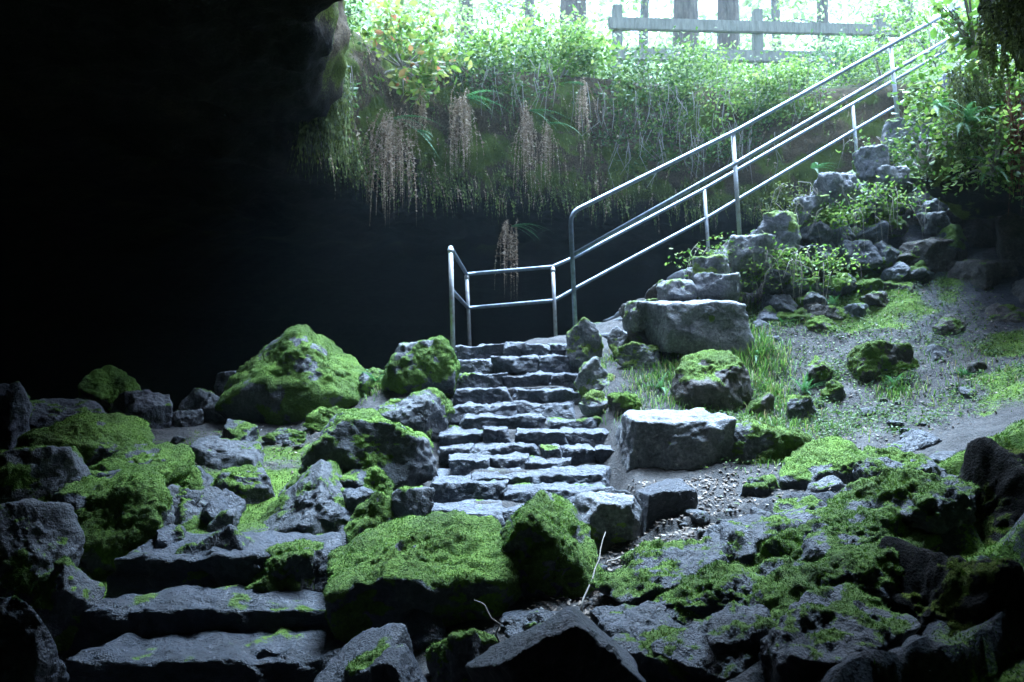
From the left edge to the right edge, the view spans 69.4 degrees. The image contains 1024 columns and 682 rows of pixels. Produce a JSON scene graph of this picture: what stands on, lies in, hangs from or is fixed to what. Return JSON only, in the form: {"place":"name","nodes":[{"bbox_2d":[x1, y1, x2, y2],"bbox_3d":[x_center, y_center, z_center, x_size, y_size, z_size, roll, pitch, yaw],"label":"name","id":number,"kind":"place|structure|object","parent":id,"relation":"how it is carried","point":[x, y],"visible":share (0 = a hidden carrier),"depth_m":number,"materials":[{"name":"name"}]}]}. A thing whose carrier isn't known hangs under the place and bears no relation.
{"place":"outdoors","nodes":[
{"label":"outdoors","id":0,"kind":"place"},
{"bbox_2d":[0,0,1017,411],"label":"cave roof","id":1,"kind":"structure","parent":0,"point":[174,226],"depth_m":12.30,"materials":[{"name":"stone"}]},
{"bbox_2d":[287,59,363,183],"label":"hanging moss","id":2,"kind":"object","parent":1,"relation":"attached to","point":[337,119],"visible":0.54,"depth_m":8.16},
{"bbox_2d":[444,42,576,125],"bbox_3d":[-0.036,-3.923,11.452,2.079,1.415,0.487,0,-4,0],"label":"creeper","id":3,"kind":"object","parent":1,"relation":"attached to","point":[482,73],"visible":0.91,"depth_m":11.38,"materials":[{"name":"green plant"}]},
{"bbox_2d":[323,20,922,232],"bbox_3d":[2.570,-2.993,11.345,10.894,2.594,2.413,1,-4,-16],"label":"rim moss","id":4,"kind":"object","parent":1,"relation":"attached to","point":[439,188],"visible":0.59,"depth_m":11.55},
{"bbox_2d":[359,107,439,228],"bbox_3d":[-1.431,-2.415,10.199,1.321,1.789,0.539,-1,-4,12],"label":"hanging fern","id":5,"kind":"object","parent":4,"relation":"hanging from","point":[389,135],"visible":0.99,"depth_m":10.27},
{"bbox_2d":[445,87,510,175],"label":"hanging fern","id":6,"kind":"object","parent":4,"relation":"hanging from","point":[463,110],"visible":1,"depth_m":11.00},
{"bbox_2d":[509,101,569,194],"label":"hanging fern","id":7,"kind":"object","parent":4,"relation":"hanging from","point":[526,121],"visible":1,"depth_m":11.29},
{"bbox_2d":[559,71,712,161],"bbox_3d":[1.996,-3.578,11.795,2.536,1.529,0.455,0,-4,0],"label":"creeper","id":8,"kind":"object","parent":1,"relation":"attached to","point":[624,96],"visible":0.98,"depth_m":11.78,"materials":[{"name":"green plant"}]},
{"bbox_2d":[317,34,1006,226],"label":"rim roots","id":9,"kind":"object","parent":1,"relation":"hanging from","point":[459,190],"visible":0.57,"depth_m":11.50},
{"bbox_2d":[601,128,724,188],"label":"creeper","id":10,"kind":"object","parent":1,"relation":"attached to","point":[658,153],"visible":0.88,"depth_m":11.81,"materials":[{"name":"green plant"}]},
{"bbox_2d":[623,66,769,164],"bbox_3d":[2.979,-3.663,11.993,2.403,1.607,0.445,0,-4,0],"label":"creeper","id":11,"kind":"object","parent":1,"relation":"attached to","point":[721,120],"visible":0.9,"depth_m":11.96,"materials":[{"name":"green plant"}]},
{"bbox_2d":[706,51,842,130],"bbox_3d":[4.370,-4.071,12.211,2.404,1.417,0.504,0,-4,0],"label":"creeper","id":12,"kind":"object","parent":1,"relation":"attached to","point":[784,80],"visible":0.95,"depth_m":12.20,"materials":[{"name":"green plant"}]},
{"bbox_2d":[919,100,1023,219],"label":"rock overhang","id":13,"kind":"object","parent":1,"relation":"attached to","point":[973,203],"visible":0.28,"depth_m":7.28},
{"bbox_2d":[882,108,945,198],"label":"bush","id":14,"kind":"object","parent":13,"relation":"on","point":[924,161],"visible":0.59,"depth_m":7.31,"materials":[{"name":"green plant"}]},
{"bbox_2d":[904,92,993,173],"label":"bush","id":15,"kind":"object","parent":13,"relation":"attached to","point":[939,139],"visible":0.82,"depth_m":6.54,"materials":[{"name":"green plant"}]},
{"bbox_2d":[887,41,1022,128],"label":"bush","id":16,"kind":"object","parent":13,"relation":"on","point":[918,97],"visible":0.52,"depth_m":7.20,"materials":[{"name":"green plant"}]},
{"bbox_2d":[923,0,1011,84],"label":"bush","id":17,"kind":"object","parent":13,"relation":"on","point":[965,28],"visible":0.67,"depth_m":6.75,"materials":[{"name":"green plant"}]},
{"bbox_2d":[931,91,1023,206],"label":"bush","id":18,"kind":"object","parent":13,"relation":"on","point":[989,168],"visible":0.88,"depth_m":6.34,"materials":[{"name":"green plant"}]},
{"bbox_2d":[945,66,1017,199],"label":"hanging moss","id":19,"kind":"object","parent":13,"relation":"hanging from","point":[969,92],"visible":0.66,"depth_m":6.50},
{"bbox_2d":[977,0,1023,72],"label":"rock overhang","id":20,"kind":"object","parent":1,"relation":"attached to","point":[1007,40],"visible":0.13,"depth_m":5.41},
{"bbox_2d":[974,0,1023,99],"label":"hanging moss","id":21,"kind":"object","parent":20,"relation":"hanging from","point":[990,42],"visible":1,"depth_m":4.67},
{"bbox_2d":[58,157,1023,681],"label":"cave floor","id":22,"kind":"structure","parent":0,"point":[924,657],"depth_m":5.28,"materials":[{"name":"gravel"}]},
{"bbox_2d":[0,380,32,449],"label":"boulder","id":23,"kind":"object","parent":22,"relation":"on","point":[16,407],"visible":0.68,"depth_m":5.47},
{"bbox_2d":[0,595,68,681],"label":"boulder","id":24,"kind":"object","parent":22,"relation":"on","point":[28,650],"visible":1,"depth_m":2.81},
{"bbox_2d":[0,498,84,604],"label":"boulder","id":25,"kind":"object","parent":22,"relation":"on","point":[38,538],"visible":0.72,"depth_m":3.67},
{"bbox_2d":[0,444,90,503],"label":"boulder","id":26,"kind":"object","parent":22,"relation":"on","point":[44,473],"visible":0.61,"depth_m":4.32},
{"bbox_2d":[30,555,104,654],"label":"boulder","id":27,"kind":"object","parent":22,"relation":"on","point":[66,592],"visible":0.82,"depth_m":3.52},
{"bbox_2d":[29,398,106,429],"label":"boulder","id":28,"kind":"object","parent":22,"relation":"on","point":[47,412],"visible":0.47,"depth_m":5.98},
{"bbox_2d":[52,474,103,510],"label":"boulder","id":29,"kind":"object","parent":22,"relation":"on","point":[74,494],"visible":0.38,"depth_m":4.32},
{"bbox_2d":[14,410,154,465],"bbox_3d":[-3.064,0.807,5.330,0.864,0.626,0.682,3,-5,-39],"label":"boulder","id":30,"kind":"object","parent":22,"relation":"on","point":[94,438],"visible":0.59,"depth_m":5.20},
{"bbox_2d":[78,365,141,413],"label":"boulder","id":31,"kind":"object","parent":22,"relation":"on","point":[105,386],"visible":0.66,"depth_m":7.48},
{"bbox_2d":[74,465,174,574],"bbox_3d":[-2.317,1.046,4.378,0.668,0.593,0.521,0,-4,0],"label":"boulder","id":32,"kind":"object","parent":22,"relation":"on","point":[125,511],"visible":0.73,"depth_m":4.25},
{"bbox_2d":[109,389,172,428],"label":"boulder","id":33,"kind":"object","parent":22,"relation":"on","point":[155,409],"visible":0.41,"depth_m":6.47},
{"bbox_2d":[88,441,194,485],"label":"boulder","id":34,"kind":"object","parent":22,"relation":"on","point":[167,458],"visible":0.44,"depth_m":5.05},
{"bbox_2d":[166,464,221,530],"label":"boulder","id":35,"kind":"object","parent":22,"relation":"on","point":[189,510],"visible":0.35,"depth_m":4.67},
{"bbox_2d":[178,388,225,421],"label":"boulder","id":36,"kind":"object","parent":22,"relation":"on","point":[205,400],"visible":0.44,"depth_m":6.85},
{"bbox_2d":[65,530,346,681],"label":"stone staircase","id":37,"kind":"structure","parent":22,"relation":"on","point":[145,619],"depth_m":3.51,"materials":[{"name":"stone"}]},
{"bbox_2d":[243,537,324,592],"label":"boulder","id":38,"kind":"object","parent":37,"relation":"on","point":[295,565],"visible":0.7,"depth_m":3.78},
{"bbox_2d":[175,523,254,588],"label":"boulder","id":39,"kind":"object","parent":22,"relation":"on","point":[230,537],"visible":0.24,"depth_m":3.97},
{"bbox_2d":[190,435,264,469],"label":"boulder","id":40,"kind":"object","parent":22,"relation":"on","point":[214,452],"visible":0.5,"depth_m":5.55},
{"bbox_2d":[212,464,274,504],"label":"boulder","id":41,"kind":"object","parent":22,"relation":"on","point":[249,484],"visible":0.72,"depth_m":4.92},
{"bbox_2d":[215,324,365,425],"bbox_3d":[-2.057,0.376,7.247,1.472,1.092,1.235,0,-4,0],"label":"boulder","id":42,"kind":"object","parent":22,"relation":"on","point":[296,373],"visible":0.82,"depth_m":6.77,"materials":[{"name":"plant"}]},
{"bbox_2d":[258,459,346,534],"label":"boulder","id":43,"kind":"object","parent":22,"relation":"on","point":[319,483],"visible":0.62,"depth_m":4.57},
{"bbox_2d":[314,623,414,681],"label":"boulder","id":44,"kind":"object","parent":22,"relation":"on","point":[354,658],"visible":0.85,"depth_m":3.02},
{"bbox_2d":[298,407,438,490],"bbox_3d":[-0.974,0.856,5.244,0.895,0.766,0.787,-1,-4,22],"label":"boulder","id":45,"kind":"object","parent":22,"relation":"on","point":[399,454],"visible":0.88,"depth_m":5.01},
{"bbox_2d":[343,490,394,542],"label":"boulder","id":46,"kind":"object","parent":22,"relation":"on","point":[374,510],"visible":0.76,"depth_m":4.45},
{"bbox_2d":[368,643,426,681],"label":"boulder","id":47,"kind":"object","parent":22,"relation":"on","point":[396,663],"visible":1,"depth_m":2.80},
{"bbox_2d":[391,485,434,517],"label":"boulder","id":48,"kind":"object","parent":22,"relation":"on","point":[410,500],"visible":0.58,"depth_m":4.47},
{"bbox_2d":[375,387,454,441],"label":"boulder","id":49,"kind":"object","parent":22,"relation":"on","point":[429,412],"visible":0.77,"depth_m":5.93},
{"bbox_2d":[381,335,460,396],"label":"boulder","id":50,"kind":"object","parent":22,"relation":"on","point":[421,365],"visible":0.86,"depth_m":6.69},
{"bbox_2d":[323,509,521,642],"bbox_3d":[-0.460,1.211,3.681,1.028,0.698,0.750,0,-4,0],"label":"boulder","id":51,"kind":"object","parent":22,"relation":"on","point":[448,568],"visible":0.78,"depth_m":3.41,"materials":[{"name":"plant"}]},
{"bbox_2d":[402,609,446,651],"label":"boulder","id":52,"kind":"object","parent":22,"relation":"on","point":[425,629],"visible":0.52,"depth_m":3.29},
{"bbox_2d":[423,627,498,681],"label":"boulder","id":53,"kind":"object","parent":22,"relation":"on","point":[450,656],"visible":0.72,"depth_m":2.90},
{"bbox_2d":[429,342,614,525],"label":"stone staircase","id":54,"kind":"structure","parent":22,"relation":"on","point":[494,471],"depth_m":5.90,"materials":[{"name":"stone"}]},
{"bbox_2d":[499,608,557,637],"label":"boulder","id":55,"kind":"object","parent":22,"relation":"on","point":[512,623],"visible":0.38,"depth_m":3.21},
{"bbox_2d":[500,490,603,598],"bbox_3d":[0.154,1.147,3.716,0.665,0.771,0.525,0,-4,0],"label":"boulder","id":56,"kind":"object","parent":22,"relation":"on","point":[549,543],"visible":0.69,"depth_m":3.52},
{"bbox_2d":[80,199,1023,681],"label":"ground moss","id":57,"kind":"object","parent":22,"relation":"on","point":[842,321],"visible":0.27,"depth_m":5.10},
{"bbox_2d":[465,606,645,681],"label":"boulder","id":58,"kind":"object","parent":22,"relation":"on","point":[569,644],"visible":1,"depth_m":2.49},
{"bbox_2d":[566,317,603,370],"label":"boulder","id":59,"kind":"object","parent":22,"relation":"on","point":[584,339],"visible":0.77,"depth_m":7.21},
{"bbox_2d":[184,272,1023,472],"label":"grass","id":60,"kind":"structure","parent":22,"relation":"on","point":[750,356],"depth_m":6.34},
{"bbox_2d":[575,491,642,542],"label":"boulder","id":61,"kind":"object","parent":22,"relation":"on","point":[616,517],"visible":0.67,"depth_m":4.06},
{"bbox_2d":[195,277,1023,650],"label":"gravel","id":62,"kind":"structure","parent":22,"relation":"on","point":[685,529],"depth_m":4.58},
{"bbox_2d":[589,600,666,640],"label":"ledge stone","id":63,"kind":"object","parent":22,"relation":"on","point":[631,620],"visible":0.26,"depth_m":3.02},
{"bbox_2d":[616,341,660,368],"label":"boulder","id":64,"kind":"object","parent":22,"relation":"on","point":[635,355],"visible":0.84,"depth_m":6.81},
{"bbox_2d":[589,535,730,605],"bbox_3d":[0.738,1.090,3.453,0.749,0.328,0.424,2,-4,-24],"label":"ledge stone","id":65,"kind":"object","parent":22,"relation":"on","point":[641,575],"visible":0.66,"depth_m":3.37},
{"bbox_2d":[611,607,712,681],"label":"ledge stone","id":66,"kind":"object","parent":22,"relation":"on","point":[652,667],"visible":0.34,"depth_m":2.78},
{"bbox_2d":[634,478,697,536],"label":"boulder","id":67,"kind":"object","parent":22,"relation":"on","point":[666,499],"visible":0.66,"depth_m":4.25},
{"bbox_2d":[615,407,736,472],"bbox_3d":[1.167,0.826,5.451,0.818,0.654,0.750,0,-4,0],"label":"boulder","id":68,"kind":"object","parent":22,"relation":"on","point":[691,439],"visible":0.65,"depth_m":5.14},
{"bbox_2d":[644,299,753,356],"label":"boulder","id":69,"kind":"object","parent":22,"relation":"on","point":[691,326],"visible":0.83,"depth_m":6.74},
{"bbox_2d":[646,559,765,616],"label":"ledge stone","id":70,"kind":"object","parent":22,"relation":"on","point":[713,587],"visible":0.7,"depth_m":3.05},
{"bbox_2d":[651,599,770,681],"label":"ledge stone","id":71,"kind":"object","parent":22,"relation":"on","point":[696,658],"visible":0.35,"depth_m":2.71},
{"bbox_2d":[670,348,753,413],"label":"boulder","id":72,"kind":"object","parent":22,"relation":"on","point":[715,378],"visible":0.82,"depth_m":6.03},
{"bbox_2d":[706,613,779,662],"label":"ledge stone","id":73,"kind":"object","parent":22,"relation":"on","point":[736,633],"visible":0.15,"depth_m":2.64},
{"bbox_2d":[703,514,803,561],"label":"ledge stone","id":74,"kind":"object","parent":22,"relation":"on","point":[745,536],"visible":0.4,"depth_m":3.55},
{"bbox_2d":[731,418,812,463],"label":"boulder","id":75,"kind":"object","parent":22,"relation":"on","point":[754,439],"visible":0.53,"depth_m":5.05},
{"bbox_2d":[595,115,975,338],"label":"stone staircase","id":76,"kind":"structure","parent":22,"relation":"on","point":[675,275],"depth_m":9.04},
{"bbox_2d":[448,41,1000,348],"bbox_3d":[3.580,-2.714,10.595,10.215,5.984,1.955,2,-4,-25],"label":"handrail","id":77,"kind":"object","parent":76,"relation":"on","point":[452,253],"visible":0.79,"depth_m":9.70,"materials":[{"name":"metal"}]},
{"bbox_2d":[569,2,964,325],"bbox_3d":[3.805,-2.607,8.723,6.861,5.137,0.178,1,-4,-19],"label":"handrail","id":78,"kind":"object","parent":76,"relation":"on","point":[733,165],"visible":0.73,"depth_m":8.28,"materials":[{"name":"metal"}]},
{"bbox_2d":[747,557,836,618],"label":"ledge stone","id":79,"kind":"object","parent":22,"relation":"on","point":[778,592],"visible":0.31,"depth_m":2.86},
{"bbox_2d":[752,512,841,565],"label":"ledge stone","id":80,"kind":"object","parent":22,"relation":"on","point":[786,542],"visible":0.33,"depth_m":3.33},
{"bbox_2d":[773,493,826,522],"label":"ledge stone","id":81,"kind":"object","parent":22,"relation":"on","point":[805,508],"visible":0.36,"depth_m":3.98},
{"bbox_2d":[619,73,1002,356],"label":"retaining wall","id":82,"kind":"structure","parent":22,"relation":"on","point":[712,277],"depth_m":7.65,"materials":[{"name":"stone"}]},
{"bbox_2d":[760,243,879,302],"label":"weed","id":83,"kind":"object","parent":82,"relation":"attached to","point":[826,270],"visible":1,"depth_m":7.35,"materials":[{"name":"green plant"}]},
{"bbox_2d":[778,435,869,490],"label":"boulder","id":84,"kind":"object","parent":22,"relation":"on","point":[806,463],"visible":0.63,"depth_m":4.66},
{"bbox_2d":[757,580,920,681],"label":"ledge stone","id":85,"kind":"object","parent":22,"relation":"on","point":[814,634],"visible":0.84,"depth_m":2.50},
{"bbox_2d":[661,266,1023,474],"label":"weeds","id":86,"kind":"object","parent":22,"relation":"on","point":[991,352],"visible":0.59,"depth_m":6.01,"materials":[{"name":"green plant"}]},
{"bbox_2d":[826,476,876,510],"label":"ledge stone","id":87,"kind":"object","parent":22,"relation":"on","point":[851,495],"visible":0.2,"depth_m":3.62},
{"bbox_2d":[794,504,910,561],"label":"ledge stone","id":88,"kind":"object","parent":22,"relation":"on","point":[870,525],"visible":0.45,"depth_m":3.24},
{"bbox_2d":[817,541,903,605],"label":"ledge stone","id":89,"kind":"object","parent":22,"relation":"on","point":[873,569],"visible":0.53,"depth_m":2.80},
{"bbox_2d":[845,339,919,379],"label":"boulder","id":90,"kind":"object","parent":22,"relation":"on","point":[869,359],"visible":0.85,"depth_m":6.23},
{"bbox_2d":[852,446,947,479],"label":"ledge stone","id":91,"kind":"object","parent":22,"relation":"on","point":[876,462],"visible":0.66,"depth_m":3.93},
{"bbox_2d":[870,466,979,534],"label":"ledge stone","id":92,"kind":"object","parent":22,"relation":"on","point":[934,503],"visible":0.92,"depth_m":3.27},
{"bbox_2d":[899,237,967,274],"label":"boulder","id":93,"kind":"object","parent":22,"relation":"on","point":[936,254],"visible":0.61,"depth_m":7.56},
{"bbox_2d":[878,536,1023,636],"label":"rock mass","id":94,"kind":"object","parent":22,"relation":"on","point":[957,592],"visible":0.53,"depth_m":2.60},
{"bbox_2d":[947,258,1019,289],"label":"boulder","id":95,"kind":"object","parent":22,"relation":"on","point":[986,274],"visible":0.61,"depth_m":7.25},
{"bbox_2d":[958,436,1023,546],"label":"rock mass","id":96,"kind":"object","parent":22,"relation":"on","point":[992,469],"visible":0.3,"depth_m":3.27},
{"bbox_2d":[995,212,1023,266],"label":"boulder","id":97,"kind":"object","parent":22,"relation":"on","point":[1009,243],"visible":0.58,"depth_m":7.50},
{"bbox_2d":[352,0,962,80],"label":"sky","id":98,"kind":"structure","parent":0,"point":[661,10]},
{"bbox_2d":[442,60,1013,89],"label":"forest ground","id":99,"kind":"structure","parent":0,"point":[886,79],"depth_m":13.23,"materials":[{"name":"plant"}]},
{"bbox_2d":[347,0,466,98],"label":"bush","id":100,"kind":"object","parent":99,"relation":"on","point":[404,42],"visible":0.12,"depth_m":11.37,"materials":[{"name":"green plant"}]},
{"bbox_2d":[353,0,491,107],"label":"bush","id":101,"kind":"object","parent":99,"relation":"on","point":[429,68],"visible":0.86,"depth_m":10.53,"materials":[{"name":"green plant"}]},
{"bbox_2d":[349,0,539,59],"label":"thicket","id":102,"kind":"object","parent":99,"relation":"on","point":[440,2],"visible":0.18,"depth_m":14.94,"materials":[{"name":"green plant"}]},
{"bbox_2d":[415,30,531,94],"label":"bush","id":103,"kind":"object","parent":99,"relation":"on","point":[457,62],"visible":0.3,"depth_m":11.47,"materials":[{"name":"green plant"}]},
{"bbox_2d":[453,8,556,84],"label":"bush","id":104,"kind":"object","parent":99,"relation":"on","point":[506,43],"visible":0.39,"depth_m":12.05,"materials":[{"name":"green plant"}]},
{"bbox_2d":[500,4,613,99],"bbox_3d":[0.681,-4.631,12.246,1.670,1.877,1.853,3,-5,-43],"label":"bush","id":105,"kind":"object","parent":99,"relation":"on","point":[563,48],"visible":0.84,"depth_m":11.90,"materials":[{"name":"green plant"}]},
{"bbox_2d":[532,23,654,96],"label":"bush","id":106,"kind":"object","parent":99,"relation":"on","point":[601,59],"visible":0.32,"depth_m":12.36,"materials":[{"name":"green plant"}]},
{"bbox_2d":[598,14,724,118],"bbox_3d":[2.484,-4.415,12.509,2.214,1.770,1.968,2,-4,-32],"label":"bush","id":107,"kind":"object","parent":99,"relation":"on","point":[665,69],"visible":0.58,"depth_m":12.21,"materials":[{"name":"green plant"}]},
{"bbox_2d":[345,0,1008,84],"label":"distant wood","id":108,"kind":"object","parent":99,"relation":"on","point":[748,10],"visible":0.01,"depth_m":37.82,"materials":[{"name":"green plant"}]},
{"bbox_2d":[656,27,768,108],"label":"bush","id":109,"kind":"object","parent":99,"relation":"on","point":[704,63],"visible":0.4,"depth_m":12.86,"materials":[{"name":"green plant"}]},
{"bbox_2d":[716,0,781,87],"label":"tree","id":110,"kind":"object","parent":99,"relation":"on","point":[727,9],"visible":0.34,"depth_m":21.33,"materials":[{"name":"brown plant"}]},
{"bbox_2d":[607,4,899,88],"bbox_3d":[5.379,-5.980,16.023,7.163,3.148,0.290,1,-4,-15],"label":"wooden fence","id":111,"kind":"object","parent":99,"relation":"on","point":[757,27],"visible":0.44,"depth_m":15.83,"materials":[{"name":"grey wood"}]},
{"bbox_2d":[697,57,813,129],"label":"bush","id":112,"kind":"object","parent":99,"relation":"on","point":[760,108],"visible":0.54,"depth_m":12.36,"materials":[{"name":"green plant"}]},
{"bbox_2d":[774,26,888,86],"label":"bush","id":113,"kind":"object","parent":99,"relation":"on","point":[835,66],"visible":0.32,"depth_m":13.95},
{"bbox_2d":[812,26,945,96],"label":"bush","id":114,"kind":"object","parent":99,"relation":"on","point":[878,68],"visible":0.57,"depth_m":12.84,"materials":[{"name":"green plant"}]},
{"bbox_2d":[820,0,965,76],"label":"thicket","id":115,"kind":"object","parent":99,"relation":"on","point":[872,15],"visible":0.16,"depth_m":18.25,"materials":[{"name":"green plant"}]},
{"bbox_2d":[860,0,978,85],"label":"bush","id":116,"kind":"object","parent":99,"relation":"on","point":[912,26],"visible":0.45,"depth_m":11.60,"materials":[{"name":"green plant"}]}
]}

